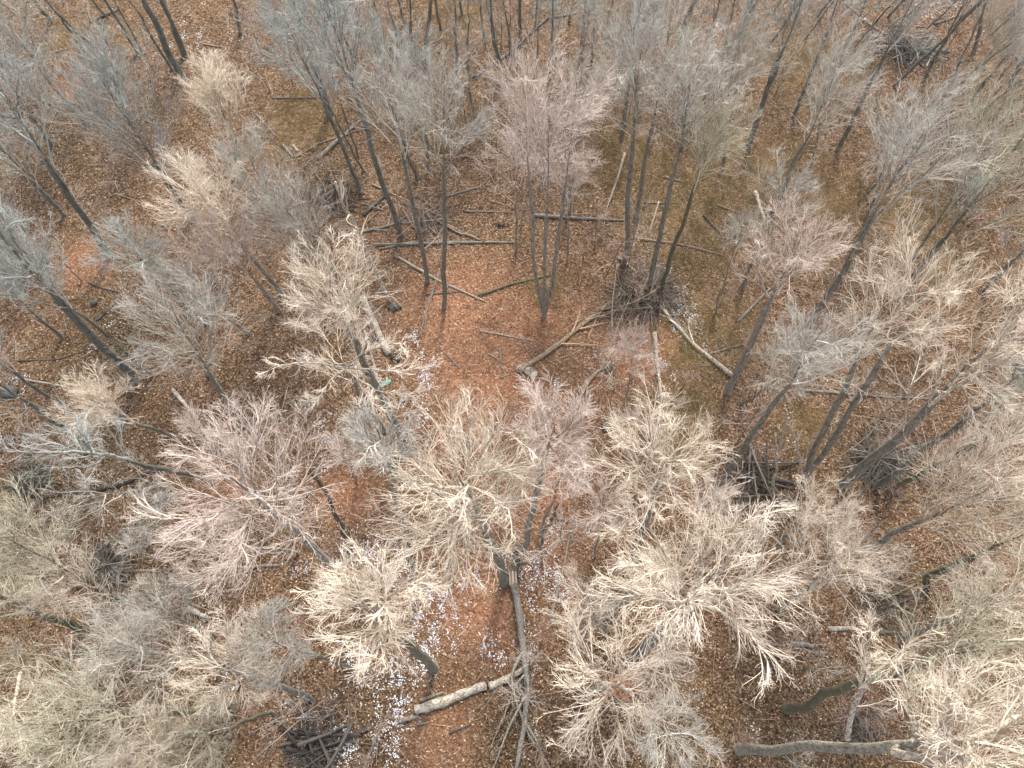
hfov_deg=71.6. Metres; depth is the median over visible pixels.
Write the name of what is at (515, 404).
sapling
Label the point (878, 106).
dead snag
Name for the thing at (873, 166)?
sapling
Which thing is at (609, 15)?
bare tree
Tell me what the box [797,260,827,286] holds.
sapling
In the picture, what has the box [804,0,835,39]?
bare tree
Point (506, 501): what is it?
sapling
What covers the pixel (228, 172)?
sapling
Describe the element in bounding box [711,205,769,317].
bare tree
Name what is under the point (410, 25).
bare tree
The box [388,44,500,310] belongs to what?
bare tree
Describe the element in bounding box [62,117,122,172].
sapling
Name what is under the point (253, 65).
sapling
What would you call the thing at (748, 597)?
sapling
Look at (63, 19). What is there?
bare tree
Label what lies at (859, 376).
sapling
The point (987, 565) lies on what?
sapling
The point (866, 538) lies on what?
sapling
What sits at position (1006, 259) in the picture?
sapling
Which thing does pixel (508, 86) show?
sapling
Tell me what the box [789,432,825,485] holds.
sapling
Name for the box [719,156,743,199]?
sapling
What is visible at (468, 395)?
sapling
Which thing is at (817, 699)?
bare tree
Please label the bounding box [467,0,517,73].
bare tree
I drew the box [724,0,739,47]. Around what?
bare tree
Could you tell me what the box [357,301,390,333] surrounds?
sapling
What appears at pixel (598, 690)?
bare tree
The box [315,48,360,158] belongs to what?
bare tree
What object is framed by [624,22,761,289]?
bare tree
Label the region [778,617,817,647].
sapling
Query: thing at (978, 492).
bare tree
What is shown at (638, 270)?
sapling
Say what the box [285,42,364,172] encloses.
bare tree
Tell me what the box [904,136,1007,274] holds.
bare tree
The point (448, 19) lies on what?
sapling
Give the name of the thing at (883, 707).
sapling
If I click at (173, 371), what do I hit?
sapling
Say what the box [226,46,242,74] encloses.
sapling
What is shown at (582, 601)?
sapling
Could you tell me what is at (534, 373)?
wood block
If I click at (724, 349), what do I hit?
fallen branch
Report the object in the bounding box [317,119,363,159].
fallen log
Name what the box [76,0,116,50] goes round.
sapling
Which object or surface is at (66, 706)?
bare tree
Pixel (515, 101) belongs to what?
sapling
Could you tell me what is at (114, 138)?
sapling
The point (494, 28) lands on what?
sapling
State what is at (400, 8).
bare tree
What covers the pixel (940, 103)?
bare tree
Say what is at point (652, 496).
bare tree
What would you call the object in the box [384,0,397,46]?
bare tree
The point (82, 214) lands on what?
bare tree
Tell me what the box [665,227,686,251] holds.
sapling
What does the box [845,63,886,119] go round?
sapling
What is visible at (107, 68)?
bare tree
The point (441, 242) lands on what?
fallen log
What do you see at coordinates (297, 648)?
bare tree
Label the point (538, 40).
sapling
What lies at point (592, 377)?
fallen log
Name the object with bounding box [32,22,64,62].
sapling
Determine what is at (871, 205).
bare tree
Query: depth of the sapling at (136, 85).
50.61 m
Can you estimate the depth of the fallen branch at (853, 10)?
58.51 m
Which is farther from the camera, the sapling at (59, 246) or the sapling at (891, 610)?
the sapling at (59, 246)
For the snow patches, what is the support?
on the ground at (516, 356)
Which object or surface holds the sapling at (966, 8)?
on the ground at (516, 356)
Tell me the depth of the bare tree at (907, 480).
33.11 m
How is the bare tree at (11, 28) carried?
on the ground at (516, 356)
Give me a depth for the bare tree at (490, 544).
21.77 m
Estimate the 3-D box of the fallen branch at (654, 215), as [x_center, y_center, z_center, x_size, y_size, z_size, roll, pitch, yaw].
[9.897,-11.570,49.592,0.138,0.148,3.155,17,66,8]
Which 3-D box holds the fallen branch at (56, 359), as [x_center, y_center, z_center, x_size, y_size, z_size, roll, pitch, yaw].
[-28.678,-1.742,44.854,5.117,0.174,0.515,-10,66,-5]
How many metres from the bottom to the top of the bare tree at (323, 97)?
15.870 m
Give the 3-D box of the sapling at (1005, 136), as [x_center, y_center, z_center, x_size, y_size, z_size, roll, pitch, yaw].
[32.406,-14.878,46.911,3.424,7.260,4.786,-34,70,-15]
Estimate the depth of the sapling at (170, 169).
48.59 m
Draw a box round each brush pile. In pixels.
[0,446,67,509]
[54,524,142,609]
[270,682,379,767]
[300,158,383,230]
[394,182,470,252]
[581,258,668,344]
[608,247,696,328]
[712,428,805,529]
[822,677,896,765]
[832,404,935,503]
[845,14,972,79]
[850,558,936,644]
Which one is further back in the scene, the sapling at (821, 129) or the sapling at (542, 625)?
the sapling at (821, 129)
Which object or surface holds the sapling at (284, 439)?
on the ground at (516, 356)
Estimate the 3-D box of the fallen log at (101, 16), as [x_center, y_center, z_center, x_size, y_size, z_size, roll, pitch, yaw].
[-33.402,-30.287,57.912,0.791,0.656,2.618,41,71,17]
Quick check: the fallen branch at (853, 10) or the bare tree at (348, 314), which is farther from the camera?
the fallen branch at (853, 10)
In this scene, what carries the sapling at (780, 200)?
on the ground at (516, 356)
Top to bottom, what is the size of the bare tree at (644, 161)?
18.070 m
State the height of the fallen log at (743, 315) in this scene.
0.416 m
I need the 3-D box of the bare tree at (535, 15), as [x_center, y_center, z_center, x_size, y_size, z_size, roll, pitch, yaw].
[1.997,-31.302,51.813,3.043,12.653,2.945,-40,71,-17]
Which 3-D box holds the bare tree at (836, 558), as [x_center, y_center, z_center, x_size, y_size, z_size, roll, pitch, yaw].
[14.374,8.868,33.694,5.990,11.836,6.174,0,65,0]
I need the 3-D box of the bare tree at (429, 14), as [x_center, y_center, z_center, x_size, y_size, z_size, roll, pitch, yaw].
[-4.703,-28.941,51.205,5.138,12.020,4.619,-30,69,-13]
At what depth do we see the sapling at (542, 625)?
36.23 m
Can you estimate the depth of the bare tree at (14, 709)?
22.38 m
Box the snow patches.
[7,0,980,767]
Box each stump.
[1,386,18,398]
[90,299,96,304]
[498,221,504,226]
[507,542,544,575]
[601,419,615,430]
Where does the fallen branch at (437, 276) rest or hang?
on the ground at (516, 356)
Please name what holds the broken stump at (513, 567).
on the ground at (516, 356)
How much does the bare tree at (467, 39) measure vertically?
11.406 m
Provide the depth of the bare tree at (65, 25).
51.01 m
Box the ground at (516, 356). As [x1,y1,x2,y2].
[0,0,1023,767]
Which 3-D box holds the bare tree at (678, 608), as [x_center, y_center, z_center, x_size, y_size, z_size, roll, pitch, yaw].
[5.036,8.910,27.176,6.728,23.461,6.479,0,65,0]
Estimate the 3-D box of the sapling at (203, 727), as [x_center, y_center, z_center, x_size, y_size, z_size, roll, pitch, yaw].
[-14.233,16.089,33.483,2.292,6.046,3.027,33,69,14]
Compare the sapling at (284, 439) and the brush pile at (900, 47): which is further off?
the brush pile at (900, 47)
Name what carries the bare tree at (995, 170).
on the ground at (516, 356)
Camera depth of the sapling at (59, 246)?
43.94 m
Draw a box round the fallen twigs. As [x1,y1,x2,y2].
[0,0,1023,767]
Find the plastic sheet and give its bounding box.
[380,379,390,386]
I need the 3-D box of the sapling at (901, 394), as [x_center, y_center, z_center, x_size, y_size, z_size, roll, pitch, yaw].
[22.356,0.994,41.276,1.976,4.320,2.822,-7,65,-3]
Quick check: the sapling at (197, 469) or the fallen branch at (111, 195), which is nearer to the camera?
the sapling at (197, 469)
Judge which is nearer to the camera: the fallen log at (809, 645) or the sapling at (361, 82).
the fallen log at (809, 645)
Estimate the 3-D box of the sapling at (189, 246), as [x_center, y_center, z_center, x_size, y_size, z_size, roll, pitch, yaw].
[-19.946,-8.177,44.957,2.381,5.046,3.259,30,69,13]
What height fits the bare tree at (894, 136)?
18.307 m
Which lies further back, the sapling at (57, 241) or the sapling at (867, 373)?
the sapling at (57, 241)
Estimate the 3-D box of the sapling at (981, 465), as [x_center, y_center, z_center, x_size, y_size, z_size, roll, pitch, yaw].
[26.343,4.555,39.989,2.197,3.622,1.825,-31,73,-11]
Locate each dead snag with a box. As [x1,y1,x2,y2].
[194,303,211,376]
[306,455,353,546]
[325,173,342,193]
[331,169,391,302]
[538,503,558,543]
[770,432,798,499]
[775,417,789,466]
[789,425,805,488]
[809,115,821,169]
[861,89,887,169]
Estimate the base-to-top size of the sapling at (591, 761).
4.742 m
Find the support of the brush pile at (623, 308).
on the ground at (516, 356)
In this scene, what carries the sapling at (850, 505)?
on the ground at (516, 356)
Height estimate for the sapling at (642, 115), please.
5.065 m
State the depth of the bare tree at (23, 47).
54.44 m
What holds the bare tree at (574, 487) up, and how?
on the ground at (516, 356)
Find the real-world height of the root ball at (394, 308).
0.350 m
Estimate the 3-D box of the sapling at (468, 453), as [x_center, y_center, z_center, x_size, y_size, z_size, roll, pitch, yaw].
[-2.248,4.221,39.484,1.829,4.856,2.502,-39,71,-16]
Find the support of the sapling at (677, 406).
on the ground at (516, 356)
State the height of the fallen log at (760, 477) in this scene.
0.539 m
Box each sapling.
[0,351,16,373]
[1,499,34,540]
[1,580,51,614]
[6,132,33,157]
[7,409,82,466]
[23,134,63,178]
[24,149,60,181]
[26,229,82,282]
[31,216,69,251]
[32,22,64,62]
[37,386,121,464]
[37,632,77,670]
[40,668,98,712]
[57,167,108,239]
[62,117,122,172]
[63,2,101,42]
[66,682,98,714]
[67,12,95,54]
[68,590,100,622]
[69,723,135,767]
[75,4,117,59]
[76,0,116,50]
[77,738,141,766]
[85,576,150,615]
[86,195,115,232]
[88,46,134,105]
[88,356,130,392]
[89,130,129,197]
[92,120,128,159]
[102,346,149,383]
[115,443,171,492]
[121,29,154,71]
[125,55,148,113]
[142,345,199,401]
[147,125,164,150]
[157,150,185,193]
[159,91,183,124]
[159,682,234,762]
[161,90,194,124]
[162,363,188,382]
[163,451,213,488]
[165,221,216,274]
[166,404,193,427]
[193,616,255,679]
[200,118,236,183]
[212,124,232,149]
[220,139,254,201]
[222,574,247,601]
[224,418,269,452]
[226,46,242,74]
[229,381,282,432]
[230,335,275,375]
[233,697,263,725]
[235,37,270,91]
[237,13,264,53]
[245,488,266,520]
[247,669,342,763]
[250,0,274,36]
[251,277,324,351]
[257,384,319,464]
[269,424,296,452]
[271,10,304,64]
[272,45,296,85]
[278,611,317,659]
[278,619,307,643]
[299,134,334,177]
[303,155,321,179]
[321,529,350,557]
[338,37,365,76]
[338,548,410,612]
[342,2,378,48]
[351,314,386,346]
[352,752,379,767]
[353,60,368,99]
[355,6,395,68]
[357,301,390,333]
[358,65,379,104]
[363,151,389,199]
[365,719,392,745]
[370,10,392,63]
[375,1,389,24]
[381,168,411,216]
[412,148,455,204]
[430,226,453,257]
[432,399,496,465]
[436,2,466,58]
[438,63,492,134]
[443,7,457,32]
[446,378,478,415]
[450,437,495,474]
[476,0,510,51]
[477,10,506,52]
[477,105,505,144]
[479,489,526,526]
[484,41,536,136]
[484,75,497,108]
[491,671,546,710]
[492,59,545,142]
[493,398,520,433]
[505,13,520,48]
[508,525,570,590]
[509,641,547,673]
[513,195,535,230]
[515,52,546,91]
[516,136,533,173]
[518,731,549,767]
[523,499,604,562]
[526,22,554,64]
[532,616,560,647]
[535,23,571,90]
[537,586,621,676]
[554,735,603,767]
[567,509,587,526]
[568,587,591,618]
[569,233,592,260]
[577,136,601,166]
[581,576,630,631]
[583,192,611,250]
[586,334,626,389]
[592,231,641,277]
[593,314,644,361]
[598,196,664,264]
[600,72,629,126]
[609,86,643,144]
[618,108,652,163]
[622,370,650,397]
[626,403,667,451]
[629,253,655,299]
[635,429,695,495]
[638,82,696,150]
[643,168,656,194]
[648,92,688,148]
[654,390,698,440]
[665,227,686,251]
[667,647,685,677]
[672,653,697,689]
[678,368,699,389]
[682,233,697,257]
[688,27,723,96]
[703,281,737,315]
[711,381,781,458]
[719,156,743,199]
[719,249,774,294]
[721,68,745,101]
[728,726,760,751]
[739,558,782,611]
[741,324,765,354]
[747,172,807,231]
[767,563,815,597]
[767,613,834,668]
[769,54,802,92]
[774,58,789,99]
[775,731,819,767]
[778,29,809,88]
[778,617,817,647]
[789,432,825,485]
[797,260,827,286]
[798,103,839,160]
[798,652,856,689]
[800,0,841,44]
[803,565,863,614]
[804,316,823,348]
[815,359,905,439]
[819,0,856,59]
[820,261,856,305]
[825,504,890,572]
[828,146,843,165]
[829,493,862,526]
[832,506,853,531]
[833,692,891,734]
[835,603,883,637]
[838,220,893,274]
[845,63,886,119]
[847,183,887,240]
[847,361,869,392]
[847,688,911,742]
[849,414,925,486]
[855,96,878,139]
[855,550,914,594]
[856,144,898,185]
[856,589,895,634]
[857,120,915,205]
[858,141,875,171]
[861,144,892,183]
[866,17,889,52]
[867,0,885,23]
[867,431,910,450]
[870,528,915,563]
[872,71,894,111]
[873,246,916,302]
[877,372,926,414]
[879,480,908,503]
[895,19,918,40]
[902,25,917,49]
[904,287,935,310]
[911,336,943,360]
[944,14,972,48]
[955,107,1011,177]
[956,0,984,23]
[956,126,1023,201]
[956,180,1007,234]
[956,456,1002,478]
[964,77,1006,128]
[970,557,1009,573]
[971,104,1023,188]
[971,373,1008,418]
[975,90,1022,147]
[975,132,1004,156]
[982,227,1023,292]
[984,376,1023,404]
[987,88,1023,153]
[998,48,1023,79]
[1001,448,1023,472]
[1002,181,1023,210]
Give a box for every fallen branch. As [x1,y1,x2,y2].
[16,378,66,391]
[17,347,96,361]
[41,441,68,487]
[45,363,74,392]
[87,281,120,294]
[107,191,143,203]
[202,43,222,47]
[256,114,276,136]
[273,97,319,98]
[295,136,336,157]
[361,326,378,381]
[363,711,388,767]
[366,203,387,221]
[371,183,404,199]
[379,235,454,249]
[398,256,485,302]
[418,271,439,337]
[426,291,460,294]
[441,166,499,197]
[444,352,459,368]
[449,723,470,736]
[464,148,501,160]
[464,210,513,212]
[478,274,551,296]
[480,330,533,340]
[488,199,514,208]
[499,348,501,368]
[548,12,582,18]
[549,475,580,620]
[563,719,606,744]
[605,152,625,210]
[631,236,724,255]
[643,202,679,203]
[647,201,659,235]
[663,299,684,336]
[664,175,685,181]
[701,343,747,356]
[703,215,725,242]
[716,205,755,217]
[800,389,943,400]
[842,1,861,16]
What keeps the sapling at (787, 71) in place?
on the ground at (516, 356)
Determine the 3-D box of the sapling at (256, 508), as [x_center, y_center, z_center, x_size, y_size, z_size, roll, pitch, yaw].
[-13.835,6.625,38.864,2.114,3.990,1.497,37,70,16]
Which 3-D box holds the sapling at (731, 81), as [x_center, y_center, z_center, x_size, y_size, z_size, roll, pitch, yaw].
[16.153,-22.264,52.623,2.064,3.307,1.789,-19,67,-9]
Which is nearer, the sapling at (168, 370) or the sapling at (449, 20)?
the sapling at (168, 370)
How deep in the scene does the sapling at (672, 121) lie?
50.09 m
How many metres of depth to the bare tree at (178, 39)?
54.01 m
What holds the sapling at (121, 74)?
on the ground at (516, 356)
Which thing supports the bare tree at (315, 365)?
on the ground at (516, 356)
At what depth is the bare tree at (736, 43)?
42.68 m
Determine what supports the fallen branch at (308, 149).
on the ground at (516, 356)
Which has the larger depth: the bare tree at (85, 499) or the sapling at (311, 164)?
the sapling at (311, 164)
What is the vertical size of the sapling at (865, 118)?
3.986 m
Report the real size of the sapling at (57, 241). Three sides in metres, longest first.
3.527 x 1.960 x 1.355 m
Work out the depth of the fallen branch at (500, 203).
50.01 m
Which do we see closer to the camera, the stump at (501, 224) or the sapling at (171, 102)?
the stump at (501, 224)
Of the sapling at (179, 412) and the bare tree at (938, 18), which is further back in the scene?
the bare tree at (938, 18)
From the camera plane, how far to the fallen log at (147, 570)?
39.33 m
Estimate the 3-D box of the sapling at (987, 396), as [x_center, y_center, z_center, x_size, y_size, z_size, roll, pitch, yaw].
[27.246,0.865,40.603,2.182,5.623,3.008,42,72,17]
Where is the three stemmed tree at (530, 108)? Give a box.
[475,15,623,318]
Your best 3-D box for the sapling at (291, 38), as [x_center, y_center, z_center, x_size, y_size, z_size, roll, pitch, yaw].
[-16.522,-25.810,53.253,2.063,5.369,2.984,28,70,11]
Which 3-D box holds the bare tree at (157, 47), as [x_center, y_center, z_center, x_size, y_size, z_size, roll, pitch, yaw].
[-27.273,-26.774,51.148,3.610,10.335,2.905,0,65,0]
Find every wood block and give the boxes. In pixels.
[515,363,525,371]
[523,367,533,374]
[530,370,536,378]
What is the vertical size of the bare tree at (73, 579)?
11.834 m
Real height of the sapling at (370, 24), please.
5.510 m
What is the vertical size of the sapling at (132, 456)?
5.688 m
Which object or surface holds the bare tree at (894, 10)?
on the ground at (516, 356)
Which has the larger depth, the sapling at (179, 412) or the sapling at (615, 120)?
the sapling at (615, 120)
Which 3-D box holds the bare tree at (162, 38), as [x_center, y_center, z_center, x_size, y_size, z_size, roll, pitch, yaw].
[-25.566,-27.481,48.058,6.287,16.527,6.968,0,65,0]
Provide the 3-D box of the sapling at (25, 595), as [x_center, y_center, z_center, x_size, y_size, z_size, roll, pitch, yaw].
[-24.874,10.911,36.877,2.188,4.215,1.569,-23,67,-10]
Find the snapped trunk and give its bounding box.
[489,554,550,767]
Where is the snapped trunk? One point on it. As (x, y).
(515, 590)
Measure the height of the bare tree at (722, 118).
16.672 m
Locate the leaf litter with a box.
[0,0,1023,767]
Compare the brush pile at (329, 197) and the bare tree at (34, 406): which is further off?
the brush pile at (329, 197)
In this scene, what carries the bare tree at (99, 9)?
on the ground at (516, 356)
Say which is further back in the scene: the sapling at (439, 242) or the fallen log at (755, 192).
the fallen log at (755, 192)
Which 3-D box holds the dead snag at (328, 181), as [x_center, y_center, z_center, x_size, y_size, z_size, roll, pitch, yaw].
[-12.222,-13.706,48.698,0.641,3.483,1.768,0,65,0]
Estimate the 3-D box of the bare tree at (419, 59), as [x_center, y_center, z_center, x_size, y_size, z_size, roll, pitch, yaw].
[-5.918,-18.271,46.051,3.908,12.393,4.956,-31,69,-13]
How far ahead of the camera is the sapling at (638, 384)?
42.16 m
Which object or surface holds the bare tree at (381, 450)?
on the ground at (516, 356)
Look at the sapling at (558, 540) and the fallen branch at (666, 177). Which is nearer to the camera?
the sapling at (558, 540)
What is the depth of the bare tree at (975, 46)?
54.70 m
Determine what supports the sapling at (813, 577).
on the ground at (516, 356)
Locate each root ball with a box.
[387,303,401,310]
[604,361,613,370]
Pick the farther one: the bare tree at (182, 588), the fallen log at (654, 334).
the fallen log at (654, 334)
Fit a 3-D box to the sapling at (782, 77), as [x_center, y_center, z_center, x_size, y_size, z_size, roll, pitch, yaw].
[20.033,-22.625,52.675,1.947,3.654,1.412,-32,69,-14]
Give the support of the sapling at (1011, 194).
on the ground at (516, 356)
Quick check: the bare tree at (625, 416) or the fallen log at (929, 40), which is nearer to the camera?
the bare tree at (625, 416)
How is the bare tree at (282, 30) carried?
on the ground at (516, 356)
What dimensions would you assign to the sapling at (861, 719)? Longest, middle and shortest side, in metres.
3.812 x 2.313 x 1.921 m
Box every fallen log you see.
[14,464,158,515]
[68,554,251,582]
[89,7,119,21]
[96,296,121,320]
[148,594,170,605]
[171,389,229,456]
[186,606,210,620]
[249,564,278,568]
[282,144,292,157]
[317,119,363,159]
[341,208,427,238]
[353,190,389,216]
[359,295,390,354]
[373,231,513,246]
[390,352,400,361]
[398,715,418,723]
[414,681,486,714]
[419,691,443,702]
[442,222,479,240]
[472,17,548,78]
[488,666,522,689]
[524,276,633,369]
[534,197,624,221]
[577,351,603,393]
[617,256,644,280]
[652,331,669,402]
[656,290,732,376]
[736,287,770,322]
[737,466,781,486]
[753,190,765,218]
[776,476,804,491]
[792,641,813,647]
[827,626,859,631]
[858,711,887,734]
[862,18,890,36]
[862,627,915,645]
[903,30,939,56]
[903,41,950,52]
[933,12,964,24]
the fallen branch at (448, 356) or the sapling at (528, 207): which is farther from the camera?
the sapling at (528, 207)
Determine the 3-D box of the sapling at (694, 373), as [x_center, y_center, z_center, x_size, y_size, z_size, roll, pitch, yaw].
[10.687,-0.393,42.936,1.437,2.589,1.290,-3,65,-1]
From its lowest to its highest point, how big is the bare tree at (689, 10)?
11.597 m
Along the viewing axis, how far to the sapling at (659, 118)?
48.75 m
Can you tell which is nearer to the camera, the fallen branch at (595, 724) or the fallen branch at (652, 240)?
the fallen branch at (595, 724)
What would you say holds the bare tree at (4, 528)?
on the ground at (516, 356)
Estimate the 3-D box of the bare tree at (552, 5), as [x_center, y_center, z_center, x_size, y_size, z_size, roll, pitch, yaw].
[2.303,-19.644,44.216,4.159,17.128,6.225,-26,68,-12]
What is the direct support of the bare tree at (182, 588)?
on the ground at (516, 356)
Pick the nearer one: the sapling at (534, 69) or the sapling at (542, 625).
the sapling at (542, 625)
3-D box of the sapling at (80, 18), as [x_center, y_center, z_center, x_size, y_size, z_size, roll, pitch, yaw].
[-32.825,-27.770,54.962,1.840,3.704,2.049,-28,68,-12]
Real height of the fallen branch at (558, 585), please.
0.267 m
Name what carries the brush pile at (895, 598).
on the ground at (516, 356)
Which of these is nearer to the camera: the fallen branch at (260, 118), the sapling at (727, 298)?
the sapling at (727, 298)
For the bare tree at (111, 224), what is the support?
on the ground at (516, 356)
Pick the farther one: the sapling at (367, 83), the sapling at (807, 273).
the sapling at (367, 83)
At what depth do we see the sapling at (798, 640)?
34.39 m
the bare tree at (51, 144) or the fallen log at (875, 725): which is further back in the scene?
the bare tree at (51, 144)
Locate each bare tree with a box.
[0,0,86,125]
[0,23,53,146]
[0,26,36,59]
[0,31,112,258]
[0,110,66,216]
[0,156,31,261]
[0,197,141,385]
[0,229,153,376]
[0,243,63,338]
[0,326,90,448]
[0,340,63,405]
[0,401,213,491]
[0,466,148,624]
[0,526,158,635]
[0,553,86,634]
[0,623,119,715]
[0,623,237,767]
[0,666,111,767]
[8,0,83,50]
[18,0,51,20]
[18,17,193,222]
[20,0,124,78]
[37,465,172,551]
[39,356,172,440]
[49,569,226,729]
[78,557,215,665]
[79,205,207,325]
[79,696,235,767]
[91,0,109,18]
[103,518,173,560]
[104,0,139,54]
[105,249,270,431]
[107,0,142,52]
[117,473,185,540]
[120,386,370,607]
[126,0,173,70]
[137,244,249,335]
[139,141,284,294]
[139,682,277,767]
[141,0,185,79]
[148,497,300,612]
[157,0,187,58]
[157,399,257,491]
[161,601,312,724]
[163,197,281,312]
[168,46,262,197]
[202,104,312,262]
[218,0,362,194]
[225,161,347,291]
[225,594,351,699]
[232,0,241,33]
[239,0,333,116]
[254,305,442,432]
[260,0,404,238]
[274,225,409,448]
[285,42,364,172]
[286,523,449,686]
[299,0,363,84]
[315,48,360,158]
[315,418,368,481]
[326,0,423,181]
[335,391,426,593]
[339,26,439,284]
[353,383,576,624]
[378,10,445,169]
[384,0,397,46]
[388,0,413,63]
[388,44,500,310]
[397,0,405,23]
[424,0,431,52]
[434,0,442,30]
[436,16,495,136]
[444,0,478,87]
[446,0,477,73]
[456,0,502,83]
[459,0,462,14]
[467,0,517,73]
[471,115,559,250]
[479,5,486,49]
[502,366,604,561]
[518,0,521,46]
[523,0,560,101]
[530,0,589,161]
[530,127,608,264]
[533,598,695,767]
[534,1,537,26]
[534,425,599,543]
[537,557,620,647]
[544,40,621,214]
[555,0,571,66]
[560,0,632,82]
[566,0,704,267]
[567,1,573,22]
[572,460,825,702]
[573,473,633,557]
[575,0,588,59]
[576,0,671,137]
[577,368,743,561]
[584,0,613,63]
[603,313,665,405]
[604,0,613,37]
[605,539,680,615]
[609,0,722,218]
[611,398,659,467]
[614,0,647,85]
[615,682,732,767]
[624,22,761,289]
[660,85,764,289]
[665,0,698,75]
[676,0,694,43]
[679,0,770,146]
[681,474,755,545]
[697,0,794,170]
[702,0,790,105]
[705,0,727,50]
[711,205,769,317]
[716,291,888,488]
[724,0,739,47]
[724,188,859,395]
[730,2,753,68]
[733,605,1023,767]
[738,310,858,406]
[740,142,832,290]
[745,0,827,148]
[756,0,827,113]
[762,9,888,226]
[765,483,927,635]
[769,5,797,47]
[775,470,871,562]
[781,559,1023,753]
[791,0,892,118]
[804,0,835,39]
[804,189,1011,479]
[805,73,1002,328]
[817,0,830,17]
[835,0,961,152]
[836,258,1023,490]
[837,0,897,70]
[851,402,1023,586]
[854,1,893,48]
[864,54,1001,197]
[864,101,932,223]
[872,333,1023,489]
[883,360,1023,494]
[886,0,904,17]
[892,0,984,86]
[897,532,1023,642]
[901,56,1023,280]
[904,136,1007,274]
[922,0,975,82]
[922,464,1023,582]
[923,0,957,31]
[939,0,1022,106]
[942,53,1023,144]
[944,0,1023,109]
[954,0,979,24]
[960,33,1021,83]
[970,0,1023,103]
[972,0,996,54]
[982,199,1023,294]
[990,8,1020,34]
[1007,34,1023,84]
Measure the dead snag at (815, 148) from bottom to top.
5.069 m
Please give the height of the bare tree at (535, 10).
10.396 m
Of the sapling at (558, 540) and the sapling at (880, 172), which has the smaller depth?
the sapling at (558, 540)
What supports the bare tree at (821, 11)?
on the ground at (516, 356)
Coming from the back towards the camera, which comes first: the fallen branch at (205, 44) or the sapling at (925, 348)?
the fallen branch at (205, 44)
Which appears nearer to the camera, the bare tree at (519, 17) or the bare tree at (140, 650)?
the bare tree at (140, 650)
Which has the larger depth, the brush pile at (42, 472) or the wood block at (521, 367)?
the wood block at (521, 367)
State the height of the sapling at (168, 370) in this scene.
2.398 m
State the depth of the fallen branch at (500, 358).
44.88 m
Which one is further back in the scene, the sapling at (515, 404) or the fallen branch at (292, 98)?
the fallen branch at (292, 98)
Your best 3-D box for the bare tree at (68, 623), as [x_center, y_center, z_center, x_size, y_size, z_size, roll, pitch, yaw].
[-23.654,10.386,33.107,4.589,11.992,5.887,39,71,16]
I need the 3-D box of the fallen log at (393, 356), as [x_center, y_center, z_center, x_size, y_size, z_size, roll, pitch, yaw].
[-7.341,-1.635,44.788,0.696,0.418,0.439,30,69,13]
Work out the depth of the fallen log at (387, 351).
45.49 m
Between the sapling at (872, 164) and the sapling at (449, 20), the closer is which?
the sapling at (872, 164)
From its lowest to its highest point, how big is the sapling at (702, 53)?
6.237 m
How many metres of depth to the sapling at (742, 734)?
34.49 m
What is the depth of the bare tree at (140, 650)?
27.69 m
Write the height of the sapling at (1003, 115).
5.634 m
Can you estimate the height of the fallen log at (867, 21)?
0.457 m
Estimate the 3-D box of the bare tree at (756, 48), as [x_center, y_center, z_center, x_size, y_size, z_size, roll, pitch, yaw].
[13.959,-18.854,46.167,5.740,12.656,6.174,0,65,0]
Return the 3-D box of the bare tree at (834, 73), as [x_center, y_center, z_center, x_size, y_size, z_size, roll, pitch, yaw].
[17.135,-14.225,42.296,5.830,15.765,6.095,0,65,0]
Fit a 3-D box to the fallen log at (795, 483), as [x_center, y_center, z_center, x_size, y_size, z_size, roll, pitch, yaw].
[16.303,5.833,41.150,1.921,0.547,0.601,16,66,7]
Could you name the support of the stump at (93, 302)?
on the ground at (516, 356)
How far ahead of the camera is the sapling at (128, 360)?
41.66 m
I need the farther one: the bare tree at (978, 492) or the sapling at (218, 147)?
the sapling at (218, 147)
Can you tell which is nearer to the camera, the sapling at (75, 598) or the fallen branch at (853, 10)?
the sapling at (75, 598)
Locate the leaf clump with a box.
[602,671,636,710]
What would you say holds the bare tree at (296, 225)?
on the ground at (516, 356)
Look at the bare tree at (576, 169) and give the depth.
39.97 m
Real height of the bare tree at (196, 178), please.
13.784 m
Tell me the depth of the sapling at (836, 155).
50.00 m
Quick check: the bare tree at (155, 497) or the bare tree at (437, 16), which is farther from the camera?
the bare tree at (437, 16)
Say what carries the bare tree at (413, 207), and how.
on the ground at (516, 356)
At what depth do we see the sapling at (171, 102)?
51.52 m
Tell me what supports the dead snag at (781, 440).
on the ground at (516, 356)
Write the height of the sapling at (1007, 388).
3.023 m
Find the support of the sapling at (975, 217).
on the ground at (516, 356)
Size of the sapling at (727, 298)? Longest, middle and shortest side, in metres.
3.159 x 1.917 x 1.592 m
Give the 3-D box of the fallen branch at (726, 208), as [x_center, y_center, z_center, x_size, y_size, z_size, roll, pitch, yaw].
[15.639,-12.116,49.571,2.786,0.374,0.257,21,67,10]
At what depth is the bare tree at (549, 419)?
21.05 m
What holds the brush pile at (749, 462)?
on the ground at (516, 356)
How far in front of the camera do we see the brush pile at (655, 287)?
46.46 m
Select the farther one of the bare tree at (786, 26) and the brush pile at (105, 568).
the bare tree at (786, 26)
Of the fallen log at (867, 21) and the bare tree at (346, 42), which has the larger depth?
the fallen log at (867, 21)
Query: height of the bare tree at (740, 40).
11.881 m
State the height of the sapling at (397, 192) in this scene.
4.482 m
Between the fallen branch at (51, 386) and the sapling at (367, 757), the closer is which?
the sapling at (367, 757)
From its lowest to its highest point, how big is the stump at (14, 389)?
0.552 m
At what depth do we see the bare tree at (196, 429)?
33.08 m
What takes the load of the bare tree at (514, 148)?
on the ground at (516, 356)
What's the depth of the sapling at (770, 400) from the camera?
38.62 m
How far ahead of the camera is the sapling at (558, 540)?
35.70 m

